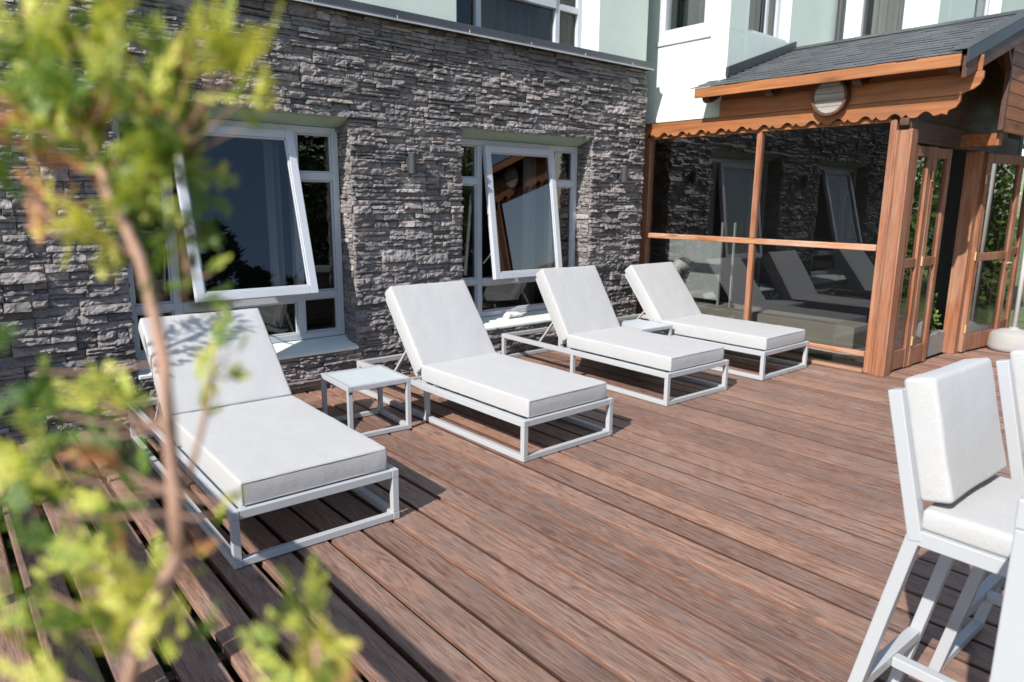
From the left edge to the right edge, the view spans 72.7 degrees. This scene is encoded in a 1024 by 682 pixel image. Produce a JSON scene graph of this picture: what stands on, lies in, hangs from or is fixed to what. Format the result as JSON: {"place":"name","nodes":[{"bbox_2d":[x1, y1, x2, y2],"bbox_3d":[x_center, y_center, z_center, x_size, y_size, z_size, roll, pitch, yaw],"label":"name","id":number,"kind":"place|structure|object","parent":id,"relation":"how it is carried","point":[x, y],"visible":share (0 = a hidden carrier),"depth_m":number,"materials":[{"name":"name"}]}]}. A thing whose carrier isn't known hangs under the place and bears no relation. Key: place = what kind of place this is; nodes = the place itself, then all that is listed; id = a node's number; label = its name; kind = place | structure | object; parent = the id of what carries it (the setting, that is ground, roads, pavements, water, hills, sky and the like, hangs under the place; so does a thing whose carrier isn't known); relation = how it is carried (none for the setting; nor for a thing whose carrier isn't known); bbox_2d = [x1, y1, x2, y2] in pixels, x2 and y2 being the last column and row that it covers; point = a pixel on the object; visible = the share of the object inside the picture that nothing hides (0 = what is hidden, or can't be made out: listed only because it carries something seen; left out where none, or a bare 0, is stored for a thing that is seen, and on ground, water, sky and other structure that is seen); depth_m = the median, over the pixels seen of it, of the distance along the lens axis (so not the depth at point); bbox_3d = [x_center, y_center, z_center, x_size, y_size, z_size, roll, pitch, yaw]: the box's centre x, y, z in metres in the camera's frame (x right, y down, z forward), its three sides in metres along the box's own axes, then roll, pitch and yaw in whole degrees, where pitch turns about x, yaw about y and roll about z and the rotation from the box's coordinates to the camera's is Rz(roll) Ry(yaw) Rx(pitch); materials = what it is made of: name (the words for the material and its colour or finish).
{"place":"outdoors","nodes":[
{"label":"outdoors","id":0,"kind":"place"},
{"bbox_2d":[0,221,1023,681],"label":"ground","id":1,"kind":"structure","parent":0,"point":[106,673],"depth_m":3.77,"materials":[{"name":"black plant"}]},
{"bbox_2d":[0,440,428,681],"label":"deck joists","id":2,"kind":"object","parent":1,"relation":"on","point":[170,675],"depth_m":3.05,"materials":[{"name":"brown wood"}]},
{"bbox_2d":[0,346,1010,681],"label":"deck","id":3,"kind":"structure","parent":2,"relation":"on","point":[740,528],"depth_m":3.15,"materials":[{"name":"brown wood"}]},
{"bbox_2d":[128,308,399,568],"bbox_3d":[-1.507,0.344,3.892,0.800,0.846,2.050,-9,15,-38],"label":"sun lounger","id":4,"kind":"object","parent":3,"relation":"on","point":[270,441],"visible":0.8,"depth_m":3.48,"materials":[{"name":"white fabric"}]},
{"bbox_2d":[320,365,411,436],"bbox_3d":[-1.006,0.412,4.803,0.456,0.361,0.461,-8,14,-36],"label":"side table","id":5,"kind":"object","parent":3,"relation":"on","point":[378,377],"visible":0.85,"depth_m":4.75,"materials":[{"name":"white metal"}]},
{"bbox_2d":[357,280,613,461],"bbox_3d":[-0.290,0.079,5.112,0.800,0.904,2.050,-9,15,-40],"label":"sun lounger","id":6,"kind":"object","parent":3,"relation":"on","point":[450,353],"visible":1,"depth_m":4.90,"materials":[{"name":"white fabric"}]},
{"bbox_2d":[502,265,728,405],"bbox_3d":[0.856,-0.163,6.292,0.800,0.930,2.050,-9,15,-38],"label":"sun lounger","id":7,"kind":"object","parent":3,"relation":"on","point":[585,322],"visible":0.99,"depth_m":6.13,"materials":[{"name":"white fabric"}]},
{"bbox_2d":[618,319,672,335],"bbox_3d":[1.250,0.010,6.888,0.456,0.361,0.460,-9,15,-38],"label":"side table","id":8,"kind":"object","parent":3,"relation":"on","point":[643,325],"visible":0.45,"depth_m":6.80,"materials":[{"name":"white metal"}]},
{"bbox_2d":[616,262,808,379],"bbox_3d":[1.859,-0.299,7.089,0.800,0.899,2.050,-9,15,-40],"label":"sun lounger","id":9,"kind":"object","parent":3,"relation":"on","point":[662,293],"visible":0.88,"depth_m":6.86,"materials":[{"name":"white fabric"}]},
{"bbox_2d":[847,358,1023,681],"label":"bar stool","id":10,"kind":"object","parent":3,"relation":"on","point":[951,458],"visible":0.98,"depth_m":1.75,"materials":[{"name":"white fabric"}]},
{"bbox_2d":[928,347,1023,672],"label":"bar stool","id":11,"kind":"object","parent":3,"relation":"on","point":[985,596],"visible":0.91,"depth_m":2.23,"materials":[{"name":"white fabric"}]},
{"bbox_2d":[986,250,1023,352],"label":"parasol stand","id":12,"kind":"object","parent":3,"relation":"on","point":[1009,340],"visible":0.94,"depth_m":7.44,"materials":[{"name":"concrete"}]},
{"bbox_2d":[989,495,1023,681],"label":"bar table","id":13,"kind":"object","parent":3,"relation":"on","point":[1008,662],"visible":1,"depth_m":1.23,"materials":[{"name":"white metal"}]},
{"bbox_2d":[0,0,1023,452],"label":"hotel building","id":14,"kind":"structure","parent":1,"relation":"on","point":[516,128],"depth_m":6.19,"materials":[{"name":"stone"}]},
{"bbox_2d":[28,133,44,161],"bbox_3d":[-2.893,-1.171,4.230,0.072,0.166,0.126,-9,15,-39],"label":"wall lamp","id":15,"kind":"object","parent":14,"relation":"attached to","point":[36,159],"visible":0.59,"depth_m":4.19,"materials":[{"name":"metal"}]},
{"bbox_2d":[111,112,344,359],"bbox_3d":[-1.970,-0.771,5.214,1.666,1.713,0.464,-9,15,-39],"label":"window","id":16,"kind":"structure","parent":14,"relation":"in","point":[302,255],"depth_m":5.38,"materials":[{"name":"white glass"}]},
{"bbox_2d":[405,153,416,172],"bbox_3d":[-0.860,-1.507,5.908,0.072,0.166,0.126,-9,15,-39],"label":"wall lamp","id":17,"kind":"object","parent":14,"relation":"attached to","point":[411,161],"visible":1,"depth_m":5.86,"materials":[{"name":"metal"}]},
{"bbox_2d":[456,0,581,47],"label":"window","id":18,"kind":"structure","parent":14,"relation":"in","point":[558,21],"depth_m":6.87,"materials":[{"name":"white glass"}]},
{"bbox_2d":[461,138,577,316],"bbox_3d":[0.112,-1.122,7.040,1.666,1.713,0.301,-9,15,-39],"label":"window","id":19,"kind":"structure","parent":14,"relation":"in","point":[487,147],"depth_m":6.97,"materials":[{"name":"white glass"}]},
{"bbox_2d":[617,166,627,181],"bbox_3d":[1.208,-1.822,7.620,0.072,0.166,0.126,-9,15,-39],"label":"wall lamp","id":20,"kind":"object","parent":14,"relation":"attached to","point":[622,175],"visible":1,"depth_m":7.58,"materials":[{"name":"metal"}]},
{"bbox_2d":[656,0,711,46],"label":"window","id":21,"kind":"structure","parent":14,"relation":"in","point":[667,37],"depth_m":7.62,"materials":[{"name":"white glass"}]},
{"bbox_2d":[748,0,785,41],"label":"window","id":22,"kind":"structure","parent":14,"relation":"in","point":[777,3],"depth_m":7.86,"materials":[{"name":"white glass"}]},
{"bbox_2d":[635,9,1023,376],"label":"conservatory porch","id":23,"kind":"object","parent":14,"relation":"attached to","point":[855,222],"visible":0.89,"depth_m":7.33,"materials":[{"name":"brown wood"}]},
{"bbox_2d":[669,222,736,306],"bbox_3d":[2.130,-0.749,8.221,0.282,1.300,0.900,-9,15,-39],"label":"door","id":24,"kind":"structure","parent":23,"relation":"on","point":[697,264],"depth_m":8.24,"materials":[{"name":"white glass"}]},
{"bbox_2d":[792,346,864,361],"bbox_3d":[2.872,0.042,7.221,0.139,0.104,1.610,-9,15,-39],"label":"window pane","id":25,"kind":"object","parent":23,"relation":"on","point":[822,351],"visible":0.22,"depth_m":6.91,"materials":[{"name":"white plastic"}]},
{"bbox_2d":[811,80,850,115],"bbox_3d":[2.889,-2.215,6.314,0.085,0.332,0.332,-14,18,-38],"label":"wall lamp","id":26,"kind":"object","parent":23,"relation":"attached to","point":[835,108],"visible":0.81,"depth_m":6.29,"materials":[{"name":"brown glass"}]},
{"bbox_2d":[890,145,933,371],"bbox_3d":[3.638,-0.733,6.381,0.404,2.043,0.058,-9,15,-38],"label":"door","id":27,"kind":"structure","parent":23,"relation":"in","point":[899,358],"depth_m":6.41,"materials":[{"name":"brown wood"}]},
{"bbox_2d":[907,147,952,365],"bbox_3d":[3.966,-0.781,6.635,0.428,2.043,0.058,-9,15,-39],"label":"door","id":28,"kind":"structure","parent":23,"relation":"in","point":[917,352],"depth_m":6.64,"materials":[{"name":"brown wood"}]},
{"bbox_2d":[957,153,1023,351],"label":"door","id":29,"kind":"structure","parent":23,"relation":"in","point":[972,340],"depth_m":7.35,"materials":[{"name":"brown wood"}]},
{"bbox_2d":[980,164,1015,330],"bbox_3d":[5.518,-1.016,7.864,0.463,2.043,0.058,-9,15,-39],"label":"door","id":30,"kind":"structure","parent":23,"relation":"in","point":[1006,170],"depth_m":7.77,"materials":[{"name":"brown wood"}]},
{"bbox_2d":[999,168,1023,327],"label":"door","id":31,"kind":"structure","parent":23,"relation":"in","point":[1019,224],"depth_m":8.24,"materials":[{"name":"brown wood"}]},
{"bbox_2d":[854,0,911,36],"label":"window","id":32,"kind":"structure","parent":14,"relation":"in","point":[861,5],"depth_m":8.32,"materials":[{"name":"white glass"}]},
{"bbox_2d":[974,0,989,16],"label":"window","id":33,"kind":"structure","parent":14,"relation":"in","point":[986,3],"depth_m":8.94,"materials":[{"name":"white glass"}]},
{"bbox_2d":[502,312,522,317],"bbox_3d":[0.002,-0.275,7.154,0.204,0.050,0.129,-9,15,-39],"label":"cloth","id":34,"kind":"object","parent":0,"point":[509,314],"visible":1,"depth_m":7.11,"materials":[{"name":"white fabric"}]},
{"bbox_3d":[-0.168,1.295,0.570,0.330,0.330,0.330,-9,15,-39],"label":"plant pot","id":35,"kind":"object","parent":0,"visible":0},
{"bbox_2d":[0,0,361,681],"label":"thuja shrub","id":36,"kind":"object","parent":35,"relation":"in","point":[138,622],"visible":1,"depth_m":0.35,"materials":[{"name":"green plant"}]},
{"bbox_2d":[900,275,941,333],"bbox_3d":[4.233,-0.304,7.235,0.375,0.776,0.389,0,11,-4],"label":"indoor plant","id":37,"kind":"object","parent":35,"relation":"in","point":[921,308],"visible":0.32,"depth_m":7.18,"materials":[{"name":"green plant"}]}
]}

